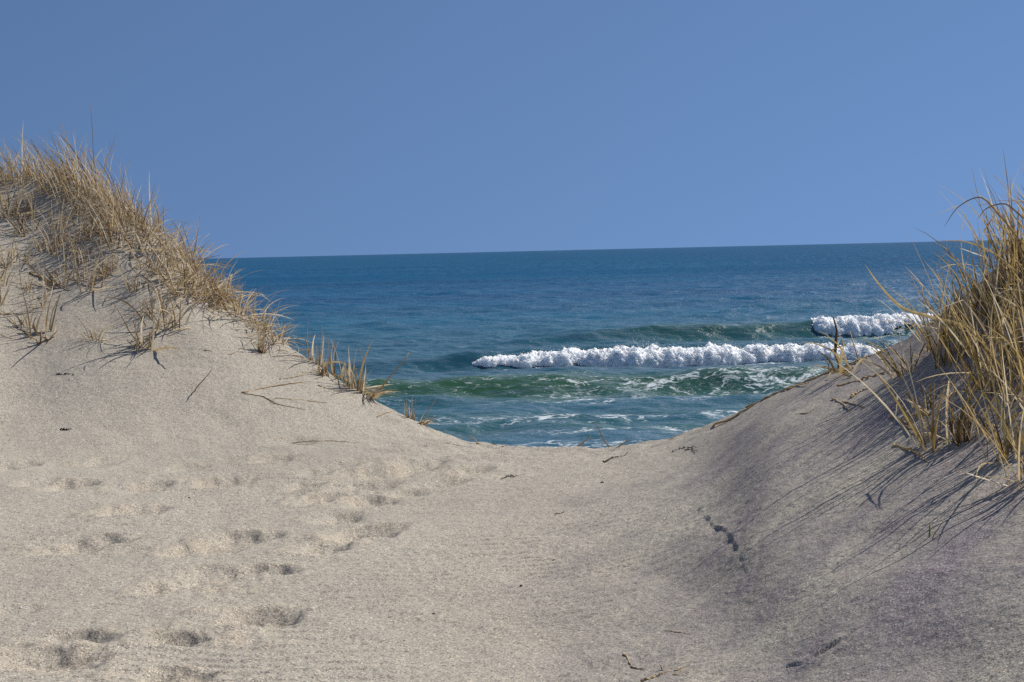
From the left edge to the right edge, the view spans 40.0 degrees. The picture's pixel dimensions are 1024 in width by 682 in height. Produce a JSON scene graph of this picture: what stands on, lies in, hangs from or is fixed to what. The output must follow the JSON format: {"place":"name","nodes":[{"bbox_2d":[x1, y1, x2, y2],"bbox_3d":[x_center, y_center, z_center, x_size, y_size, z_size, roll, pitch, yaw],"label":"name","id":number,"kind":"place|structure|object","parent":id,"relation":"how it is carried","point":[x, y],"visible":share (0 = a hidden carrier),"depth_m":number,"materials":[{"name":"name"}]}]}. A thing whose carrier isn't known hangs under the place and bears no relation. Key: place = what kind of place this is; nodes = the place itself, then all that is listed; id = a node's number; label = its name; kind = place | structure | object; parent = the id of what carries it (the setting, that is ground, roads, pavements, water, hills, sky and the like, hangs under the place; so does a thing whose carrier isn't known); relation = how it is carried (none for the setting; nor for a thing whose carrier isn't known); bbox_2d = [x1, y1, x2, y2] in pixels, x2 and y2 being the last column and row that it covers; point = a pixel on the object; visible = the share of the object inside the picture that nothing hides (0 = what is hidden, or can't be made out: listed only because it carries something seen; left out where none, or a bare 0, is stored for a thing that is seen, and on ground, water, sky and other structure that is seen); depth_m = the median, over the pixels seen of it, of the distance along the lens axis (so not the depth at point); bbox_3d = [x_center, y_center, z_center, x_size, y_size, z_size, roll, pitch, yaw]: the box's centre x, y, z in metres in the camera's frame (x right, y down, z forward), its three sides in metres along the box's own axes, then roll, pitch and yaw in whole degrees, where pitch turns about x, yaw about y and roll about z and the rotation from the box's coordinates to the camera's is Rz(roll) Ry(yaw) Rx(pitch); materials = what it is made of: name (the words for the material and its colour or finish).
{"place":"outdoors","nodes":[
{"label":"outdoors","id":0,"kind":"place"},
{"bbox_2d":[0,177,1023,681],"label":"sand dunes","id":1,"kind":"structure","parent":0,"point":[776,539],"depth_m":6.28,"materials":[{"name":"sand"}]},
{"bbox_2d":[0,270,16,305],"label":"grass tuft","id":2,"kind":"object","parent":1,"relation":"on","point":[6,293],"visible":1,"depth_m":11.66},
{"bbox_2d":[0,228,21,267],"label":"grass tuft","id":3,"kind":"object","parent":1,"relation":"on","point":[12,252],"visible":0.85,"depth_m":12.18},
{"bbox_2d":[0,177,28,219],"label":"grass tuft","id":4,"kind":"object","parent":1,"relation":"on","point":[6,207],"visible":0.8,"depth_m":12.91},
{"bbox_2d":[0,120,36,182],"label":"grass tuft","id":5,"kind":"object","parent":1,"relation":"on","point":[9,168],"visible":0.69,"depth_m":13.47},
{"bbox_2d":[0,135,38,178],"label":"grass tuft","id":6,"kind":"object","parent":1,"relation":"on","point":[18,158],"visible":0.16,"depth_m":13.95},
{"bbox_2d":[0,166,39,217],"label":"grass tuft","id":7,"kind":"object","parent":1,"relation":"on","point":[14,203],"visible":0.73,"depth_m":12.87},
{"bbox_2d":[0,288,40,330],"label":"grass tuft","id":8,"kind":"object","parent":1,"relation":"on","point":[21,323],"visible":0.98,"depth_m":11.44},
{"bbox_2d":[0,190,42,236],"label":"grass tuft","id":9,"kind":"object","parent":1,"relation":"on","point":[15,229],"visible":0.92,"depth_m":12.63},
{"bbox_2d":[0,145,42,185],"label":"grass tuft","id":10,"kind":"object","parent":1,"relation":"on","point":[29,174],"visible":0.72,"depth_m":13.37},
{"bbox_2d":[10,261,40,292],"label":"grass tuft","id":11,"kind":"object","parent":1,"relation":"on","point":[25,281],"visible":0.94,"depth_m":11.94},
{"bbox_2d":[13,235,45,264],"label":"grass tuft","id":12,"kind":"object","parent":1,"relation":"on","point":[26,258],"visible":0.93,"depth_m":12.24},
{"bbox_2d":[0,287,60,344],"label":"grass tuft","id":13,"kind":"object","parent":1,"relation":"on","point":[45,331],"visible":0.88,"depth_m":11.36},
{"bbox_2d":[8,177,53,221],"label":"grass tuft","id":14,"kind":"object","parent":1,"relation":"on","point":[30,209],"visible":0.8,"depth_m":12.88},
{"bbox_2d":[7,132,68,180],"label":"grass tuft","id":15,"kind":"object","parent":1,"relation":"on","point":[40,166],"visible":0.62,"depth_m":13.40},
{"bbox_2d":[17,152,64,194],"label":"grass tuft","id":16,"kind":"object","parent":1,"relation":"on","point":[37,181],"visible":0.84,"depth_m":13.16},
{"bbox_2d":[23,271,60,309],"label":"grass tuft","id":17,"kind":"object","parent":1,"relation":"on","point":[43,297],"visible":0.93,"depth_m":11.71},
{"bbox_2d":[24,225,62,251],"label":"grass tuft","id":18,"kind":"object","parent":1,"relation":"on","point":[43,241],"visible":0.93,"depth_m":12.41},
{"bbox_2d":[24,241,74,288],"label":"grass tuft","id":19,"kind":"object","parent":1,"relation":"on","point":[46,280],"visible":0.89,"depth_m":12.02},
{"bbox_2d":[21,125,82,180],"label":"grass tuft","id":20,"kind":"object","parent":1,"relation":"on","point":[62,173],"visible":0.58,"depth_m":13.27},
{"bbox_2d":[31,220,83,255],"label":"grass tuft","id":21,"kind":"object","parent":1,"relation":"on","point":[42,234],"visible":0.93,"depth_m":12.35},
{"bbox_2d":[34,194,81,248],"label":"grass tuft","id":22,"kind":"object","parent":1,"relation":"on","point":[64,238],"visible":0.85,"depth_m":12.52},
{"bbox_2d":[43,201,76,230],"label":"grass tuft","id":23,"kind":"object","parent":1,"relation":"on","point":[59,217],"visible":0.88,"depth_m":12.67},
{"bbox_2d":[28,131,98,201],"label":"grass tuft","id":24,"kind":"object","parent":1,"relation":"on","point":[59,178],"visible":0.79,"depth_m":12.98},
{"bbox_2d":[24,126,116,186],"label":"grass tuft","id":25,"kind":"object","parent":1,"relation":"on","point":[72,163],"visible":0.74,"depth_m":13.14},
{"bbox_2d":[53,225,90,259],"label":"grass tuft","id":26,"kind":"object","parent":1,"relation":"on","point":[70,244],"visible":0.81,"depth_m":12.33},
{"bbox_2d":[39,244,111,293],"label":"grass tuft","id":27,"kind":"object","parent":1,"relation":"on","point":[92,281],"visible":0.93,"depth_m":11.92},
{"bbox_2d":[61,206,103,242],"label":"grass tuft","id":28,"kind":"object","parent":1,"relation":"on","point":[86,231],"visible":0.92,"depth_m":12.48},
{"bbox_2d":[62,246,103,281],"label":"grass tuft","id":29,"kind":"object","parent":1,"relation":"on","point":[84,279],"visible":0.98,"depth_m":12.07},
{"bbox_2d":[65,231,101,264],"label":"grass tuft","id":30,"kind":"object","parent":1,"relation":"on","point":[80,252],"visible":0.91,"depth_m":12.24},
{"bbox_2d":[50,141,121,198],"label":"grass tuft","id":31,"kind":"object","parent":1,"relation":"on","point":[83,181],"visible":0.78,"depth_m":13.02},
{"bbox_2d":[69,174,114,218],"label":"grass tuft","id":32,"kind":"object","parent":1,"relation":"on","point":[99,201],"visible":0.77,"depth_m":12.71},
{"bbox_2d":[69,316,118,344],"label":"grass tuft","id":33,"kind":"object","parent":1,"relation":"on","point":[95,335],"visible":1,"depth_m":11.32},
{"bbox_2d":[54,176,134,215],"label":"grass tuft","id":34,"kind":"object","parent":1,"relation":"on","point":[71,196],"visible":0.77,"depth_m":12.77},
{"bbox_2d":[93,256,110,277],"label":"grass tuft","id":35,"kind":"object","parent":1,"relation":"on","point":[106,271],"visible":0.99,"depth_m":12.11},
{"bbox_2d":[50,194,155,237],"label":"grass tuft","id":36,"kind":"object","parent":1,"relation":"on","point":[94,227],"visible":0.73,"depth_m":12.53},
{"bbox_2d":[71,155,138,205],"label":"grass tuft","id":37,"kind":"object","parent":1,"relation":"on","point":[98,176],"visible":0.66,"depth_m":12.95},
{"bbox_2d":[94,238,120,271],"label":"grass tuft","id":38,"kind":"object","parent":1,"relation":"on","point":[116,260],"visible":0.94,"depth_m":12.15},
{"bbox_2d":[76,185,157,248],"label":"grass tuft","id":39,"kind":"object","parent":1,"relation":"on","point":[121,229],"visible":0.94,"depth_m":12.40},
{"bbox_2d":[97,175,141,217],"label":"grass tuft","id":40,"kind":"object","parent":1,"relation":"on","point":[123,201],"visible":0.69,"depth_m":12.83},
{"bbox_2d":[82,174,161,231],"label":"grass tuft","id":41,"kind":"object","parent":1,"relation":"on","point":[142,222],"visible":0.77,"depth_m":12.62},
{"bbox_2d":[112,261,156,292],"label":"grass tuft","id":42,"kind":"object","parent":1,"relation":"on","point":[134,284],"visible":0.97,"depth_m":11.94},
{"bbox_2d":[112,183,163,231],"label":"grass tuft","id":43,"kind":"object","parent":1,"relation":"on","point":[150,224],"visible":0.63,"depth_m":12.77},
{"bbox_2d":[121,285,163,314],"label":"grass tuft","id":44,"kind":"object","parent":1,"relation":"on","point":[154,304],"visible":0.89,"depth_m":11.69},
{"bbox_2d":[117,197,180,238],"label":"grass tuft","id":45,"kind":"object","parent":1,"relation":"on","point":[145,231],"visible":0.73,"depth_m":12.61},
{"bbox_2d":[110,210,190,255],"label":"grass tuft","id":46,"kind":"object","parent":1,"relation":"on","point":[140,243],"visible":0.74,"depth_m":12.40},
{"bbox_2d":[126,307,182,351],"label":"grass tuft","id":47,"kind":"object","parent":1,"relation":"on","point":[151,343],"visible":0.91,"depth_m":11.26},
{"bbox_2d":[128,233,186,273],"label":"grass tuft","id":48,"kind":"object","parent":1,"relation":"on","point":[160,253],"visible":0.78,"depth_m":12.22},
{"bbox_2d":[0,163,325,358],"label":"dune grass","id":49,"kind":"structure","parent":1,"relation":"on","point":[205,285],"depth_m":12.31,"materials":[{"name":"brown plant"}]},
{"bbox_2d":[129,216,206,252],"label":"grass tuft","id":50,"kind":"object","parent":1,"relation":"on","point":[171,239],"visible":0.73,"depth_m":12.54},
{"bbox_2d":[104,269,237,348],"bbox_3d":[-2.758,-0.300,11.639,0.977,0.676,1.226,-1,4,5],"label":"grass tuft","id":51,"kind":"object","parent":1,"relation":"on","point":[162,309],"visible":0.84,"depth_m":11.56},
{"bbox_2d":[129,239,217,287],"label":"grass tuft","id":52,"kind":"object","parent":1,"relation":"on","point":[166,270],"visible":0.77,"depth_m":12.11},
{"bbox_2d":[138,214,211,274],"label":"grass tuft","id":53,"kind":"object","parent":1,"relation":"on","point":[174,257],"visible":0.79,"depth_m":12.38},
{"bbox_2d":[153,261,221,299],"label":"grass tuft","id":54,"kind":"object","parent":1,"relation":"on","point":[172,287],"visible":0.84,"depth_m":11.97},
{"bbox_2d":[175,259,226,297],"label":"grass tuft","id":55,"kind":"object","parent":1,"relation":"on","point":[201,290],"visible":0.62,"depth_m":12.18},
{"bbox_2d":[172,228,234,268],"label":"grass tuft","id":56,"kind":"object","parent":1,"relation":"on","point":[199,251],"visible":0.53,"depth_m":12.61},
{"bbox_2d":[173,247,245,308],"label":"grass tuft","id":57,"kind":"object","parent":1,"relation":"on","point":[217,281],"visible":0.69,"depth_m":12.29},
{"bbox_2d":[186,273,243,311],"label":"grass tuft","id":58,"kind":"object","parent":1,"relation":"on","point":[218,296],"visible":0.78,"depth_m":12.08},
{"bbox_2d":[168,255,262,315],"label":"grass tuft","id":59,"kind":"object","parent":1,"relation":"on","point":[226,291],"visible":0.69,"depth_m":12.21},
{"bbox_2d":[196,255,265,298],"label":"grass tuft","id":60,"kind":"object","parent":1,"relation":"on","point":[226,278],"visible":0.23,"depth_m":12.58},
{"bbox_2d":[215,279,267,309],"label":"grass tuft","id":61,"kind":"object","parent":1,"relation":"on","point":[253,295],"visible":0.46,"depth_m":12.41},
{"bbox_2d":[206,275,290,323],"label":"grass tuft","id":62,"kind":"object","parent":1,"relation":"on","point":[239,304],"visible":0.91,"depth_m":12.11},
{"bbox_2d":[223,296,301,336],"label":"grass tuft","id":63,"kind":"object","parent":1,"relation":"on","point":[264,320],"visible":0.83,"depth_m":12.05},
{"bbox_2d":[251,316,275,353],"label":"grass tuft","id":64,"kind":"object","parent":1,"relation":"on","point":[262,346],"visible":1,"depth_m":11.66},
{"bbox_2d":[234,290,294,330],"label":"grass tuft","id":65,"kind":"object","parent":1,"relation":"on","point":[260,318],"visible":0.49,"depth_m":12.21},
{"bbox_2d":[247,307,313,349],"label":"grass tuft","id":66,"kind":"object","parent":1,"relation":"on","point":[277,337],"visible":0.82,"depth_m":11.91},
{"bbox_2d":[314,351,329,376],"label":"grass tuft","id":67,"kind":"object","parent":1,"relation":"on","point":[322,372],"visible":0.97,"depth_m":11.61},
{"bbox_2d":[300,319,347,366],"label":"grass tuft","id":68,"kind":"object","parent":1,"relation":"on","point":[320,362],"visible":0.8,"depth_m":11.79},
{"bbox_2d":[300,339,358,380],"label":"grass tuft","id":69,"kind":"object","parent":1,"relation":"on","point":[331,368],"visible":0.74,"depth_m":11.76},
{"bbox_2d":[351,356,371,394],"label":"grass tuft","id":70,"kind":"object","parent":1,"relation":"on","point":[363,384],"visible":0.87,"depth_m":11.56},
{"bbox_2d":[333,342,391,391],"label":"grass tuft","id":71,"kind":"object","parent":1,"relation":"on","point":[347,382],"visible":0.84,"depth_m":11.55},
{"bbox_2d":[366,383,397,400],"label":"grass tuft","id":72,"kind":"object","parent":1,"relation":"on","point":[374,396],"visible":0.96,"depth_m":11.47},
{"bbox_2d":[404,394,416,420],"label":"grass tuft","id":73,"kind":"object","parent":1,"relation":"on","point":[409,415],"visible":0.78,"depth_m":11.33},
{"bbox_2d":[712,382,808,426],"bbox_3d":[1.644,0.409,8.985,0.195,0.379,1.002,-3,4,-28],"label":"dry straw","id":74,"kind":"object","parent":1,"relation":"on","point":[723,421],"visible":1,"depth_m":9.21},
{"bbox_2d":[833,317,839,367],"bbox_3d":[1.934,0.023,8.367,0.039,0.331,0.074,-4,4,-34],"label":"standing straw","id":75,"kind":"object","parent":1,"relation":"on","point":[836,337],"visible":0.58,"depth_m":8.37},
{"bbox_2d":[807,331,868,377],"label":"grass tuft","id":76,"kind":"object","parent":1,"relation":"on","point":[840,370],"visible":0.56,"depth_m":7.94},
{"bbox_2d":[788,348,888,387],"bbox_3d":[1.934,0.169,8.322,0.060,0.328,1.171,-2,4,-17],"label":"dry straw","id":77,"kind":"object","parent":1,"relation":"on","point":[812,378],"visible":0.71,"depth_m":8.52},
{"bbox_2d":[855,322,924,377],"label":"grass tuft","id":78,"kind":"object","parent":1,"relation":"on","point":[894,368],"visible":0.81,"depth_m":6.86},
{"bbox_2d":[893,444,929,460],"bbox_3d":[1.626,0.447,5.735,0.020,0.028,0.424,-2,4,-4],"label":"dry straw","id":79,"kind":"object","parent":1,"relation":"on","point":[905,448],"visible":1,"depth_m":5.74,"materials":[{"name":"brown plant"}]},
{"bbox_2d":[870,372,959,423],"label":"grass tuft","id":80,"kind":"object","parent":1,"relation":"on","point":[925,402],"visible":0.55,"depth_m":6.12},
{"bbox_2d":[835,310,1004,452],"bbox_3d":[1.630,0.157,5.571,0.684,0.620,0.478,-1,4,0],"label":"grass tuft","id":81,"kind":"object","parent":1,"relation":"on","point":[933,430],"visible":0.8,"depth_m":5.67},
{"bbox_2d":[876,277,969,351],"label":"grass tuft","id":82,"kind":"object","parent":1,"relation":"on","point":[929,339],"visible":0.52,"depth_m":6.85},
{"bbox_2d":[866,266,984,349],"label":"arching grass","id":83,"kind":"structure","parent":1,"relation":"on","point":[915,312],"depth_m":6.22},
{"bbox_2d":[877,237,978,335],"bbox_3d":[2.161,-0.256,6.889,0.752,0.597,0.546,-4,4,-31],"label":"grass tuft","id":84,"kind":"object","parent":1,"relation":"on","point":[929,304],"visible":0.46,"depth_m":6.84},
{"bbox_2d":[884,260,999,368],"bbox_3d":[2.088,-0.138,6.542,0.647,0.537,0.495,-2,4,-15],"label":"grass tuft","id":85,"kind":"object","parent":1,"relation":"on","point":[937,352],"visible":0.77,"depth_m":6.53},
{"bbox_2d":[919,294,997,396],"bbox_3d":[1.855,0.021,5.941,0.287,0.431,0.662,2,5,43],"label":"grass tuft","id":86,"kind":"object","parent":1,"relation":"on","point":[980,366],"visible":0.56,"depth_m":6.03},
{"bbox_2d":[918,272,1005,357],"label":"grass tuft","id":87,"kind":"object","parent":1,"relation":"on","point":[956,344],"visible":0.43,"depth_m":6.45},
{"bbox_2d":[920,200,1011,319],"bbox_3d":[2.280,-0.406,6.763,0.497,0.602,0.614,-2,4,-7],"label":"grass tuft","id":88,"kind":"object","parent":1,"relation":"on","point":[969,287],"visible":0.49,"depth_m":6.80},
{"bbox_2d":[923,223,1013,332],"bbox_3d":[2.189,-0.302,6.657,0.460,0.557,0.569,0,4,23],"label":"grass tuft","id":89,"kind":"object","parent":1,"relation":"on","point":[975,311],"visible":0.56,"depth_m":6.67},
{"bbox_2d":[916,344,1023,504],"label":"grass tuft","id":90,"kind":"object","parent":1,"relation":"on","point":[1019,459],"visible":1,"depth_m":4.90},
{"bbox_2d":[916,263,1023,368],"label":"grass tuft","id":91,"kind":"object","parent":1,"relation":"on","point":[958,340],"visible":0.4,"depth_m":6.15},
{"bbox_2d":[919,262,1023,380],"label":"grass tuft","id":92,"kind":"object","parent":1,"relation":"on","point":[997,325],"visible":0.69,"depth_m":5.93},
{"bbox_2d":[922,384,1022,450],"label":"grass tuft","id":93,"kind":"object","parent":1,"relation":"on","point":[957,437],"visible":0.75,"depth_m":5.60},
{"bbox_2d":[923,291,1023,396],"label":"grass tuft","id":94,"kind":"object","parent":1,"relation":"on","point":[990,386],"visible":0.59,"depth_m":5.88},
{"bbox_2d":[924,337,1023,479],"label":"grass tuft","id":95,"kind":"object","parent":1,"relation":"on","point":[1007,444],"visible":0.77,"depth_m":5.19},
{"bbox_2d":[935,168,1018,269],"bbox_3d":[2.228,-0.597,6.870,0.807,0.525,0.350,-4,4,-31],"label":"grass tuft","id":96,"kind":"object","parent":1,"relation":"on","point":[989,240],"visible":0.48,"depth_m":6.92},
{"bbox_2d":[935,151,1023,266],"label":"grass tuft","id":97,"kind":"object","parent":1,"relation":"on","point":[995,220],"visible":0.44,"depth_m":6.91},
{"bbox_2d":[940,222,1023,332],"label":"grass tuft","id":98,"kind":"object","parent":1,"relation":"on","point":[990,306],"visible":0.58,"depth_m":6.41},
{"bbox_2d":[945,197,1021,243],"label":"arching grass","id":99,"kind":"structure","parent":98,"relation":"attached to","point":[1000,216],"depth_m":6.29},
{"bbox_2d":[945,299,1023,428],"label":"grass tuft","id":100,"kind":"object","parent":1,"relation":"on","point":[1001,376],"visible":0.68,"depth_m":5.66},
{"bbox_2d":[963,233,1023,308],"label":"grass tuft","id":101,"kind":"object","parent":1,"relation":"on","point":[1001,295],"visible":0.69,"depth_m":6.41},
{"bbox_2d":[946,240,1013,268],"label":"arching grass","id":102,"kind":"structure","parent":101,"relation":"attached to","point":[1004,261],"depth_m":6.34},
{"bbox_2d":[964,214,1022,303],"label":"grass tuft","id":103,"kind":"object","parent":1,"relation":"on","point":[1016,266],"visible":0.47,"depth_m":6.63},
{"bbox_2d":[967,286,1023,432],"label":"grass tuft","id":104,"kind":"object","parent":1,"relation":"on","point":[1016,353],"visible":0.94,"depth_m":5.46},
{"bbox_2d":[971,168,1023,269],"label":"grass tuft","id":105,"kind":"object","parent":1,"relation":"on","point":[1007,222],"visible":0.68,"depth_m":6.73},
{"bbox_2d":[982,212,1023,280],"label":"grass tuft","id":106,"kind":"object","parent":1,"relation":"on","point":[1010,250],"visible":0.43,"depth_m":6.74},
{"bbox_2d":[986,200,1023,266],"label":"grass tuft","id":107,"kind":"object","parent":1,"relation":"on","point":[1016,238],"visible":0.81,"depth_m":6.63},
{"bbox_2d":[987,291,1023,377],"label":"grass tuft","id":108,"kind":"object","parent":1,"relation":"on","point":[1022,332],"visible":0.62,"depth_m":5.84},
{"bbox_2d":[989,272,1023,345],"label":"grass tuft","id":109,"kind":"object","parent":1,"relation":"on","point":[1008,327],"visible":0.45,"depth_m":6.10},
{"bbox_2d":[989,340,1023,409],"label":"grass tuft","id":110,"kind":"object","parent":1,"relation":"on","point":[1012,388],"visible":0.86,"depth_m":5.28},
{"bbox_2d":[0,0,1023,258],"label":"sky","id":111,"kind":"structure","parent":0,"point":[290,128],"materials":[{"name":"blue"}]},
{"bbox_2d":[189,240,1011,448],"bbox_3d":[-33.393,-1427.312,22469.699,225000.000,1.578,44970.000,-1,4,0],"label":"sea","id":112,"kind":"structure","parent":0,"point":[444,320],"depth_m":122.72,"materials":[{"name":"liquid"}]},
{"bbox_2d":[472,330,879,367],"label":"breaking wave","id":113,"kind":"object","parent":112,"relation":"on","point":[652,355],"visible":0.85,"depth_m":71.79,"materials":[{"name":"white liquid"}]},
{"bbox_2d":[810,307,932,336],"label":"breaking wave","id":114,"kind":"object","parent":112,"relation":"on","point":[857,326],"visible":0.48,"depth_m":89.71,"materials":[{"name":"white liquid"}]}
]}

